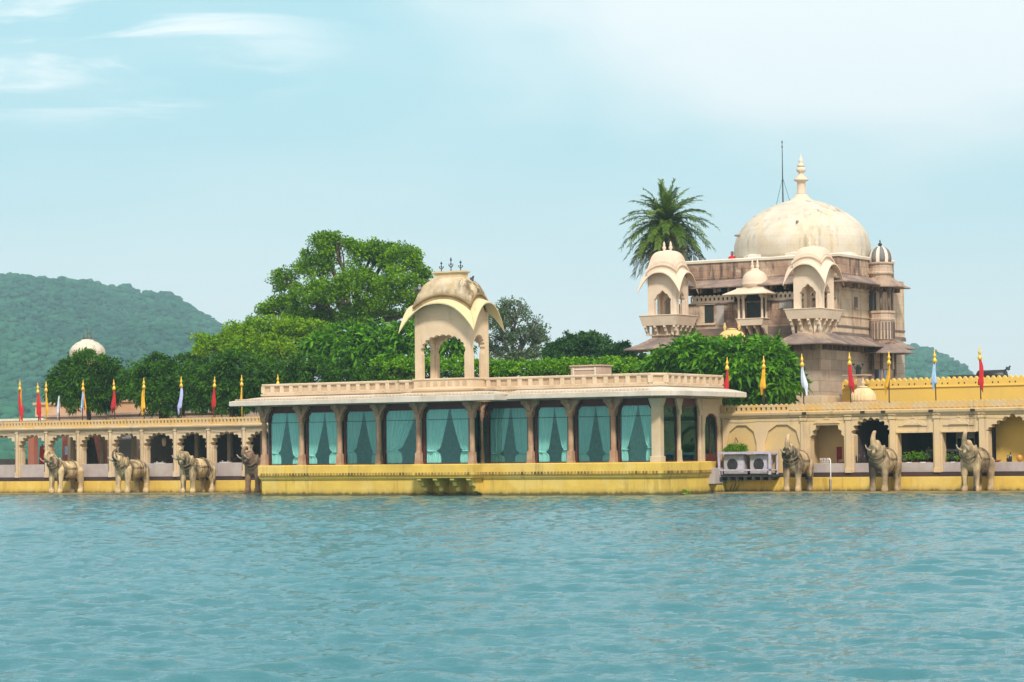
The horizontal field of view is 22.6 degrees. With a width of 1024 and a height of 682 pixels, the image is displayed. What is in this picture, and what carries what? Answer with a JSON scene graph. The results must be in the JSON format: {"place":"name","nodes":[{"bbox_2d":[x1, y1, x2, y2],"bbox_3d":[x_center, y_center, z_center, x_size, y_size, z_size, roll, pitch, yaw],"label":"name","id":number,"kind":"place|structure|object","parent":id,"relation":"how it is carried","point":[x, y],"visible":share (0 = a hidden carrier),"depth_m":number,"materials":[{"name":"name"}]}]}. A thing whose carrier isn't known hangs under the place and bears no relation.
{"place":"outdoors","nodes":[
{"label":"outdoors","id":0,"kind":"place"},
{"bbox_2d":[69,329,105,399],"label":"domed building","id":1,"kind":"structure","parent":0,"point":[91,344],"depth_m":196.73,"materials":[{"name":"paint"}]},
{"bbox_2d":[0,277,215,415],"bbox_3d":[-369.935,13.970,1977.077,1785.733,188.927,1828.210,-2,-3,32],"label":"hills","id":2,"kind":"structure","parent":0,"point":[65,314],"depth_m":1826.71,"materials":[{"name":"green plant"}]},
{"bbox_2d":[0,272,254,464],"bbox_3d":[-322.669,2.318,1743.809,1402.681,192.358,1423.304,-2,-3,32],"label":"hillside woods","id":3,"kind":"object","parent":2,"relation":"on","point":[20,350],"visible":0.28,"depth_m":1719.20,"materials":[{"name":"green plant"}]},
{"bbox_2d":[0,399,259,464],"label":"courtyard building","id":4,"kind":"structure","parent":0,"point":[127,410],"depth_m":172.42,"materials":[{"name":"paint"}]},
{"bbox_2d":[0,493,1023,681],"bbox_3d":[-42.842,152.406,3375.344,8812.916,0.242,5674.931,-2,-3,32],"label":"water","id":5,"kind":"structure","parent":0,"point":[835,587],"depth_m":41.49,"materials":[{"name":"blue liquid"}]},
{"bbox_2d":[229,258,746,495],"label":"palace pavilion","id":6,"kind":"structure","parent":5,"relation":"in","point":[686,434],"depth_m":136.56,"materials":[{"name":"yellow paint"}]},
{"bbox_2d":[272,413,286,464],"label":"curtain","id":7,"kind":"object","parent":6,"relation":"hanging from","point":[278,423],"visible":1,"depth_m":144.62,"materials":[{"name":"teal fabric"}]},
{"bbox_2d":[268,406,298,464],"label":"window","id":8,"kind":"structure","parent":6,"relation":"in","point":[275,409],"depth_m":144.65,"materials":[{"name":"brown glass"}]},
{"bbox_2d":[288,413,298,463],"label":"curtain","id":9,"kind":"object","parent":6,"relation":"hanging from","point":[294,431],"visible":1,"depth_m":144.03,"materials":[{"name":"teal fabric"}]},
{"bbox_2d":[309,412,324,463],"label":"curtain","id":10,"kind":"object","parent":6,"relation":"hanging from","point":[316,421],"visible":1,"depth_m":143.23,"materials":[{"name":"teal fabric"}]},
{"bbox_2d":[305,406,334,464],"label":"window","id":11,"kind":"structure","parent":6,"relation":"in","point":[313,409],"depth_m":143.28,"materials":[{"name":"brown glass"}]},
{"bbox_2d":[325,412,336,463],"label":"curtain","id":12,"kind":"object","parent":6,"relation":"hanging from","point":[331,422],"visible":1,"depth_m":142.65,"materials":[{"name":"teal fabric"}]},
{"bbox_2d":[347,412,363,463],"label":"curtain","id":13,"kind":"object","parent":6,"relation":"hanging from","point":[353,430],"visible":1,"depth_m":141.84,"materials":[{"name":"teal fabric"}]},
{"bbox_2d":[343,405,376,464],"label":"window","id":14,"kind":"structure","parent":6,"relation":"in","point":[352,408],"depth_m":141.78,"materials":[{"name":"brown glass"}]},
{"bbox_2d":[365,411,376,463],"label":"curtain","id":15,"kind":"object","parent":6,"relation":"hanging from","point":[370,422],"visible":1,"depth_m":141.22,"materials":[{"name":"teal fabric"}]},
{"bbox_2d":[382,404,413,463],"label":"window","id":16,"kind":"structure","parent":6,"relation":"in","point":[391,407],"depth_m":140.37,"materials":[{"name":"brown glass"}]},
{"bbox_2d":[386,410,414,463],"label":"curtain","id":17,"kind":"object","parent":6,"relation":"hanging from","point":[398,432],"visible":0.98,"depth_m":140.28,"materials":[{"name":"teal fabric"}]},
{"bbox_2d":[422,416,426,461],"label":"window","id":18,"kind":"structure","parent":6,"relation":"in","point":[423,416],"depth_m":137.86,"materials":[{"name":"brown glass"}]},
{"bbox_2d":[426,409,448,462],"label":"curtain","id":19,"kind":"object","parent":6,"relation":"hanging from","point":[435,431],"visible":1,"depth_m":137.57,"materials":[{"name":"teal fabric"}]},
{"bbox_2d":[422,402,469,463],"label":"window","id":20,"kind":"structure","parent":6,"relation":"in","point":[438,405],"depth_m":137.39,"materials":[{"name":"brown glass"}]},
{"bbox_2d":[451,409,468,462],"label":"curtain","id":21,"kind":"object","parent":6,"relation":"hanging from","point":[460,421],"visible":1,"depth_m":136.69,"materials":[{"name":"teal fabric"}]},
{"bbox_2d":[475,406,481,463],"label":"window","id":22,"kind":"structure","parent":6,"relation":"in","point":[477,420],"depth_m":136.72,"materials":[{"name":"brown glass"}]},
{"bbox_2d":[490,408,509,462],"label":"curtain","id":23,"kind":"object","parent":6,"relation":"hanging from","point":[498,431],"visible":1,"depth_m":136.79,"materials":[{"name":"teal fabric"}]},
{"bbox_2d":[486,401,527,463],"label":"window","id":24,"kind":"structure","parent":6,"relation":"in","point":[501,404],"depth_m":136.72,"materials":[{"name":"brown glass"}]},
{"bbox_2d":[511,408,527,461],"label":"curtain","id":25,"kind":"object","parent":6,"relation":"hanging from","point":[519,417],"visible":1,"depth_m":136.12,"materials":[{"name":"teal fabric"}]},
{"bbox_2d":[539,407,553,461],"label":"curtain","id":26,"kind":"object","parent":6,"relation":"hanging from","point":[545,427],"visible":1,"depth_m":135.24,"materials":[{"name":"teal fabric"}]},
{"bbox_2d":[534,400,567,462],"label":"window","id":27,"kind":"structure","parent":6,"relation":"in","point":[543,403],"depth_m":135.23,"materials":[{"name":"brown glass"}]},
{"bbox_2d":[555,407,567,461],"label":"curtain","id":28,"kind":"object","parent":6,"relation":"hanging from","point":[562,421],"visible":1,"depth_m":134.72,"materials":[{"name":"teal fabric"}]},
{"bbox_2d":[579,406,594,461],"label":"curtain","id":29,"kind":"object","parent":6,"relation":"hanging from","point":[585,426],"visible":1,"depth_m":133.95,"materials":[{"name":"teal fabric"}]},
{"bbox_2d":[569,364,612,374],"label":"roof hut","id":30,"kind":"object","parent":6,"relation":"on","point":[588,369],"visible":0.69,"depth_m":136.77,"materials":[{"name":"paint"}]},
{"bbox_2d":[574,399,610,462],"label":"window","id":31,"kind":"structure","parent":6,"relation":"in","point":[585,402],"depth_m":133.85,"materials":[{"name":"brown glass"}]},
{"bbox_2d":[596,406,609,461],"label":"curtain","id":32,"kind":"object","parent":6,"relation":"hanging from","point":[604,425],"visible":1,"depth_m":133.37,"materials":[{"name":"teal fabric"}]},
{"bbox_2d":[621,405,637,460],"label":"curtain","id":33,"kind":"object","parent":6,"relation":"hanging from","point":[628,416],"visible":1,"depth_m":132.62,"materials":[{"name":"teal fabric"}]},
{"bbox_2d":[617,398,650,461],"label":"window","id":34,"kind":"structure","parent":6,"relation":"in","point":[626,401],"depth_m":132.55,"materials":[{"name":"brown glass"}]},
{"bbox_2d":[639,405,651,460],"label":"curtain","id":35,"kind":"object","parent":6,"relation":"hanging from","point":[645,420],"visible":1,"depth_m":132.04,"materials":[{"name":"teal fabric"}]},
{"bbox_2d":[664,398,676,461],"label":"window","id":36,"kind":"structure","parent":6,"relation":"in","point":[670,412],"depth_m":132.51,"materials":[{"name":"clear glass"}]},
{"bbox_2d":[680,398,697,461],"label":"window","id":37,"kind":"structure","parent":6,"relation":"in","point":[689,424],"depth_m":134.27,"materials":[{"name":"teal glass"}]},
{"bbox_2d":[705,414,717,467],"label":"door","id":38,"kind":"structure","parent":6,"relation":"in","point":[710,425],"depth_m":136.19,"materials":[{"name":"brown glass"}]},
{"bbox_2d":[0,491,1023,494],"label":"waterside ledge","id":39,"kind":"object","parent":5,"relation":"in","point":[735,492],"visible":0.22,"depth_m":132.82,"materials":[{"name":"stone"}]},
{"bbox_2d":[40,450,88,492],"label":"elephant statue","id":40,"kind":"object","parent":39,"relation":"on","point":[60,470],"visible":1,"depth_m":158.82,"materials":[{"name":"stone"}]},
{"bbox_2d":[108,449,149,492],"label":"elephant statue","id":41,"kind":"object","parent":39,"relation":"on","point":[128,470],"visible":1,"depth_m":155.92,"materials":[{"name":"stone"}]},
{"bbox_2d":[172,447,215,492],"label":"elephant statue","id":42,"kind":"object","parent":39,"relation":"on","point":[192,468],"visible":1,"depth_m":153.22,"materials":[{"name":"stone"}]},
{"bbox_2d":[237,446,261,492],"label":"elephant statue","id":43,"kind":"object","parent":39,"relation":"on","point":[251,460],"visible":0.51,"depth_m":150.27,"materials":[{"name":"stone"}]},
{"bbox_2d":[780,434,813,491],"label":"elephant statue","id":44,"kind":"object","parent":39,"relation":"on","point":[797,463],"visible":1,"depth_m":132.07,"materials":[{"name":"stone"}]},
{"bbox_2d":[828,458,831,490],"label":"water pipe","id":45,"kind":"object","parent":39,"relation":"on","point":[830,484],"visible":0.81,"depth_m":132.35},
{"bbox_2d":[863,431,901,491],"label":"elephant statue","id":46,"kind":"object","parent":39,"relation":"on","point":[884,461],"visible":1,"depth_m":129.47,"materials":[{"name":"stone"}]},
{"bbox_2d":[955,430,999,491],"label":"elephant statue","id":47,"kind":"object","parent":39,"relation":"on","point":[975,461],"visible":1,"depth_m":126.93,"materials":[{"name":"stone"}]},
{"bbox_2d":[0,0,1023,381],"label":"sky","id":48,"kind":"structure","parent":0,"point":[192,150],"materials":[{"name":"blue"}]},
{"bbox_2d":[624,141,915,409],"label":"palace tower","id":49,"kind":"structure","parent":0,"point":[818,284],"depth_m":150.80,"materials":[{"name":"stone"}]},
{"bbox_2d":[705,305,713,322],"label":"doorway","id":50,"kind":"structure","parent":49,"relation":"in","point":[709,310],"depth_m":152.26,"materials":[{"name":"metal"}]},
{"bbox_2d":[747,295,764,317],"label":"doorway","id":51,"kind":"structure","parent":49,"relation":"in","point":[753,309],"depth_m":150.67,"materials":[{"name":"metal"}]},
{"bbox_2d":[854,297,857,307],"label":"slit window","id":52,"kind":"structure","parent":49,"relation":"in","point":[855,298],"depth_m":150.30,"materials":[{"name":"stone"}]},
{"bbox_2d":[842,363,871,387],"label":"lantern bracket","id":53,"kind":"object","parent":49,"relation":"attached to","point":[859,375],"visible":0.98,"depth_m":145.63,"materials":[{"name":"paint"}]},
{"bbox_2d":[869,291,875,310],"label":"doorway","id":54,"kind":"structure","parent":49,"relation":"in","point":[870,296],"depth_m":152.11,"materials":[{"name":"metal"}]},
{"bbox_2d":[842,375,1023,402],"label":"garden wall","id":55,"kind":"structure","parent":0,"point":[965,388],"depth_m":143.97,"materials":[{"name":"yellow paint"}]},
{"bbox_2d":[905,345,966,379],"bbox_3d":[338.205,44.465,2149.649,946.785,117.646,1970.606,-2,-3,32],"label":"hills","id":56,"kind":"structure","parent":0,"point":[941,365],"depth_m":1820.04,"materials":[{"name":"green plant"}]},
{"bbox_2d":[905,343,973,379],"bbox_3d":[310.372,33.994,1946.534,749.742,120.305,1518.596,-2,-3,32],"label":"hillside woods","id":57,"kind":"object","parent":56,"relation":"on","point":[918,364],"visible":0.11,"depth_m":1828.13,"materials":[{"name":"green plant"}]},
{"bbox_2d":[948,375,974,378],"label":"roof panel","id":58,"kind":"structure","parent":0,"point":[962,376],"depth_m":146.44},
{"bbox_2d":[975,370,1007,377],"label":"water tank","id":59,"kind":"object","parent":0,"point":[995,373],"visible":0.33,"depth_m":145.35,"materials":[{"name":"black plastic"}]},
{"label":"ground","id":60,"kind":"structure","parent":0,"visible":0},
{"bbox_2d":[0,459,27,464],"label":"garden wall","id":61,"kind":"structure","parent":60,"relation":"on","point":[7,461],"depth_m":170.58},
{"bbox_2d":[39,444,43,464],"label":"clothes","id":62,"kind":"object","parent":60,"relation":"on","point":[41,455],"visible":0.53,"depth_m":164.42,"materials":[{"name":"red fabric"}]},
{"bbox_2d":[41,347,126,463],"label":"clipped tree","id":63,"kind":"object","parent":60,"relation":"on","point":[96,376],"visible":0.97,"depth_m":166.49,"materials":[{"name":"green plant"}]},
{"bbox_2d":[0,416,267,492],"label":"arcade","id":64,"kind":"object","parent":60,"relation":"on","point":[213,441],"visible":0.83,"depth_m":159.75,"materials":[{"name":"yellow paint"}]},
{"bbox_2d":[18,381,23,421],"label":"flag","id":65,"kind":"object","parent":64,"relation":"attached to","point":[20,406],"visible":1,"depth_m":163.86,"materials":[{"name":"red fabric"}]},
{"bbox_2d":[36,383,40,420],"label":"flag","id":66,"kind":"object","parent":64,"relation":"attached to","point":[38,405],"visible":1,"depth_m":163.00,"materials":[{"name":"red fabric"}]},
{"bbox_2d":[44,382,48,420],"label":"flag","id":67,"kind":"object","parent":64,"relation":"attached to","point":[46,403],"visible":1,"depth_m":162.71,"materials":[{"name":"yellow fabric"}]},
{"bbox_2d":[57,396,59,420],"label":"flag","id":68,"kind":"object","parent":64,"relation":"attached to","point":[58,407],"visible":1,"depth_m":162.13,"materials":[{"name":"white fabric"}]},
{"bbox_2d":[81,381,85,419],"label":"flag","id":69,"kind":"object","parent":64,"relation":"attached to","point":[83,401],"visible":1,"depth_m":161.09,"materials":[{"name":"white fabric"}]},
{"bbox_2d":[111,380,115,418],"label":"flag","id":70,"kind":"object","parent":64,"relation":"attached to","point":[113,404],"visible":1,"depth_m":159.73,"materials":[{"name":"red fabric"}]},
{"bbox_2d":[141,378,145,423],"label":"flag","id":71,"kind":"object","parent":64,"relation":"attached to","point":[143,400],"visible":1,"depth_m":158.46,"materials":[{"name":"yellow fabric"}]},
{"bbox_2d":[177,377,182,417],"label":"flag","id":72,"kind":"object","parent":64,"relation":"attached to","point":[179,407],"visible":1,"depth_m":156.88,"materials":[{"name":"white fabric"}]},
{"bbox_2d":[212,376,215,417],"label":"flag","id":73,"kind":"object","parent":64,"relation":"attached to","point":[214,398],"visible":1,"depth_m":155.51,"materials":[{"name":"red fabric"}]},
{"bbox_2d":[230,457,236,462],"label":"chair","id":74,"kind":"object","parent":64,"relation":"on","point":[233,459],"visible":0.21,"depth_m":156.20,"materials":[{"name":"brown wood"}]},
{"bbox_2d":[240,375,243,421],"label":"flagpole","id":75,"kind":"object","parent":64,"relation":"attached to","point":[241,383],"visible":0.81,"depth_m":154.40,"materials":[{"name":"gold fabric"}]},
{"bbox_2d":[113,351,206,422],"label":"clipped tree","id":76,"kind":"object","parent":60,"relation":"on","point":[162,375],"visible":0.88,"depth_m":163.19,"materials":[{"name":"green plant"}]},
{"bbox_2d":[174,351,210,409],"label":"shrub","id":77,"kind":"object","parent":60,"relation":"on","point":[188,356],"visible":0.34,"depth_m":191.67,"materials":[{"name":"green plant"}]},
{"bbox_2d":[183,346,294,421],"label":"clipped tree","id":78,"kind":"object","parent":60,"relation":"on","point":[226,371],"visible":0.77,"depth_m":159.94,"materials":[{"name":"green plant"}]},
{"bbox_2d":[188,314,330,366],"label":"broadleaf tree","id":79,"kind":"object","parent":60,"relation":"on","point":[274,335],"visible":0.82,"depth_m":176.99,"materials":[{"name":"green plant"}]},
{"bbox_2d":[270,353,383,383],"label":"clipped tree","id":80,"kind":"object","parent":60,"relation":"on","point":[338,372],"visible":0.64,"depth_m":156.98,"materials":[{"name":"green plant"}]},
{"bbox_2d":[251,229,434,329],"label":"broadleaf tree","id":81,"kind":"object","parent":60,"relation":"on","point":[323,295],"visible":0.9,"depth_m":178.83,"materials":[{"name":"green plant"}]},
{"bbox_2d":[294,317,476,377],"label":"frangipani tree","id":82,"kind":"object","parent":60,"relation":"on","point":[364,343],"visible":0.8,"depth_m":157.28,"materials":[{"name":"green plant"}]},
{"bbox_2d":[366,353,478,380],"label":"hedge","id":83,"kind":"object","parent":60,"relation":"on","point":[402,365],"visible":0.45,"depth_m":153.25,"materials":[{"name":"green plant"}]},
{"bbox_2d":[488,295,551,360],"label":"sparse tree","id":84,"kind":"object","parent":60,"relation":"on","point":[536,336],"visible":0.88,"depth_m":197.81,"materials":[{"name":"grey plant"}]},
{"bbox_2d":[463,355,641,377],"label":"hedge","id":85,"kind":"object","parent":60,"relation":"on","point":[498,367],"visible":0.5,"depth_m":148.10,"materials":[{"name":"green plant"}]},
{"bbox_2d":[538,329,615,361],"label":"broadleaf tree","id":86,"kind":"object","parent":60,"relation":"on","point":[590,343],"visible":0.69,"depth_m":184.98,"materials":[{"name":"green plant"}]},
{"bbox_2d":[601,339,648,371],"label":"broadleaf tree","id":87,"kind":"object","parent":60,"relation":"on","point":[618,348],"visible":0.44,"depth_m":181.11,"materials":[{"name":"green plant"}]},
{"bbox_2d":[619,178,720,313],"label":"palm tree","id":88,"kind":"object","parent":60,"relation":"on","point":[665,227],"visible":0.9,"depth_m":170.01,"materials":[{"name":"green plant"}]},
{"bbox_2d":[633,328,813,410],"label":"frangipani tree","id":89,"kind":"object","parent":60,"relation":"on","point":[696,353],"visible":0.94,"depth_m":141.16,"materials":[{"name":"green plant"}]},
{"bbox_2d":[720,323,756,410],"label":"garden kiosk","id":90,"kind":"object","parent":60,"relation":"on","point":[733,331],"visible":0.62,"depth_m":145.43,"materials":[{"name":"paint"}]},
{"bbox_2d":[719,399,1023,491],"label":"arcade","id":91,"kind":"object","parent":60,"relation":"on","point":[992,427],"visible":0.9,"depth_m":132.71,"materials":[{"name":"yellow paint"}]},
{"bbox_2d":[723,358,728,410],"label":"flag","id":92,"kind":"object","parent":91,"relation":"attached to","point":[726,384],"visible":0.84,"depth_m":137.03,"materials":[{"name":"red fabric"}]},
{"bbox_2d":[718,451,780,489],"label":"equipment cage","id":93,"kind":"object","parent":91,"relation":"attached to","point":[748,477],"visible":1,"depth_m":134.93,"materials":[{"name":"paint"}]},
{"bbox_2d":[722,438,747,454],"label":"shrub","id":94,"kind":"object","parent":93,"relation":"on","point":[730,447],"visible":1,"depth_m":135.68,"materials":[{"name":"green plant"}]},
{"bbox_2d":[724,455,747,473],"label":"air conditioner","id":95,"kind":"object","parent":93,"relation":"on","point":[735,461],"visible":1,"depth_m":135.51,"materials":[{"name":"paint"}]},
{"bbox_2d":[750,454,772,473],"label":"air conditioner","id":96,"kind":"object","parent":93,"relation":"on","point":[758,461],"visible":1,"depth_m":134.77,"materials":[{"name":"paint"}]},
{"bbox_2d":[759,356,765,404],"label":"flag","id":97,"kind":"object","parent":91,"relation":"attached to","point":[762,386],"visible":1,"depth_m":135.88,"materials":[{"name":"yellow fabric"}]},
{"bbox_2d":[800,354,807,403],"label":"flag","id":98,"kind":"object","parent":91,"relation":"attached to","point":[804,383],"visible":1,"depth_m":134.63,"materials":[{"name":"white fabric"}]},
{"bbox_2d":[836,447,844,462],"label":"chair","id":99,"kind":"object","parent":91,"relation":"on","point":[839,452],"visible":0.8,"depth_m":134.69,"materials":[{"name":"red fabric"}]},
{"bbox_2d":[847,352,854,403],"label":"flag","id":100,"kind":"object","parent":91,"relation":"attached to","point":[851,384],"visible":1,"depth_m":133.21,"materials":[{"name":"red fabric"}]},
{"bbox_2d":[835,379,887,403],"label":"rooftop dome","id":101,"kind":"structure","parent":91,"relation":"on","point":[862,394],"depth_m":136.36,"materials":[{"name":"paint"}]},
{"bbox_2d":[884,352,890,403],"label":"flag","id":102,"kind":"object","parent":91,"relation":"attached to","point":[887,383],"visible":1,"depth_m":132.08,"materials":[{"name":"yellow fabric"}]},
{"bbox_2d":[903,452,916,462],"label":"potted plant","id":103,"kind":"object","parent":91,"relation":"in","point":[912,458],"visible":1,"depth_m":131.57,"materials":[{"name":"green plant"}]},
{"bbox_2d":[916,452,927,462],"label":"potted plant","id":104,"kind":"object","parent":91,"relation":"in","point":[921,454],"visible":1,"depth_m":131.18,"materials":[{"name":"green plant"}]},
{"bbox_2d":[924,447,932,462],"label":"potted plant","id":105,"kind":"object","parent":91,"relation":"in","point":[928,455],"visible":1,"depth_m":131.00,"materials":[{"name":"green plant"}]},
{"bbox_2d":[931,349,936,400],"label":"flag","id":106,"kind":"object","parent":91,"relation":"attached to","point":[934,380],"visible":1,"depth_m":130.75,"materials":[{"name":"blue fabric"}]},
{"bbox_2d":[978,346,983,398],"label":"flag","id":107,"kind":"object","parent":91,"relation":"attached to","point":[981,377],"visible":1,"depth_m":129.40,"materials":[{"name":"red fabric"}]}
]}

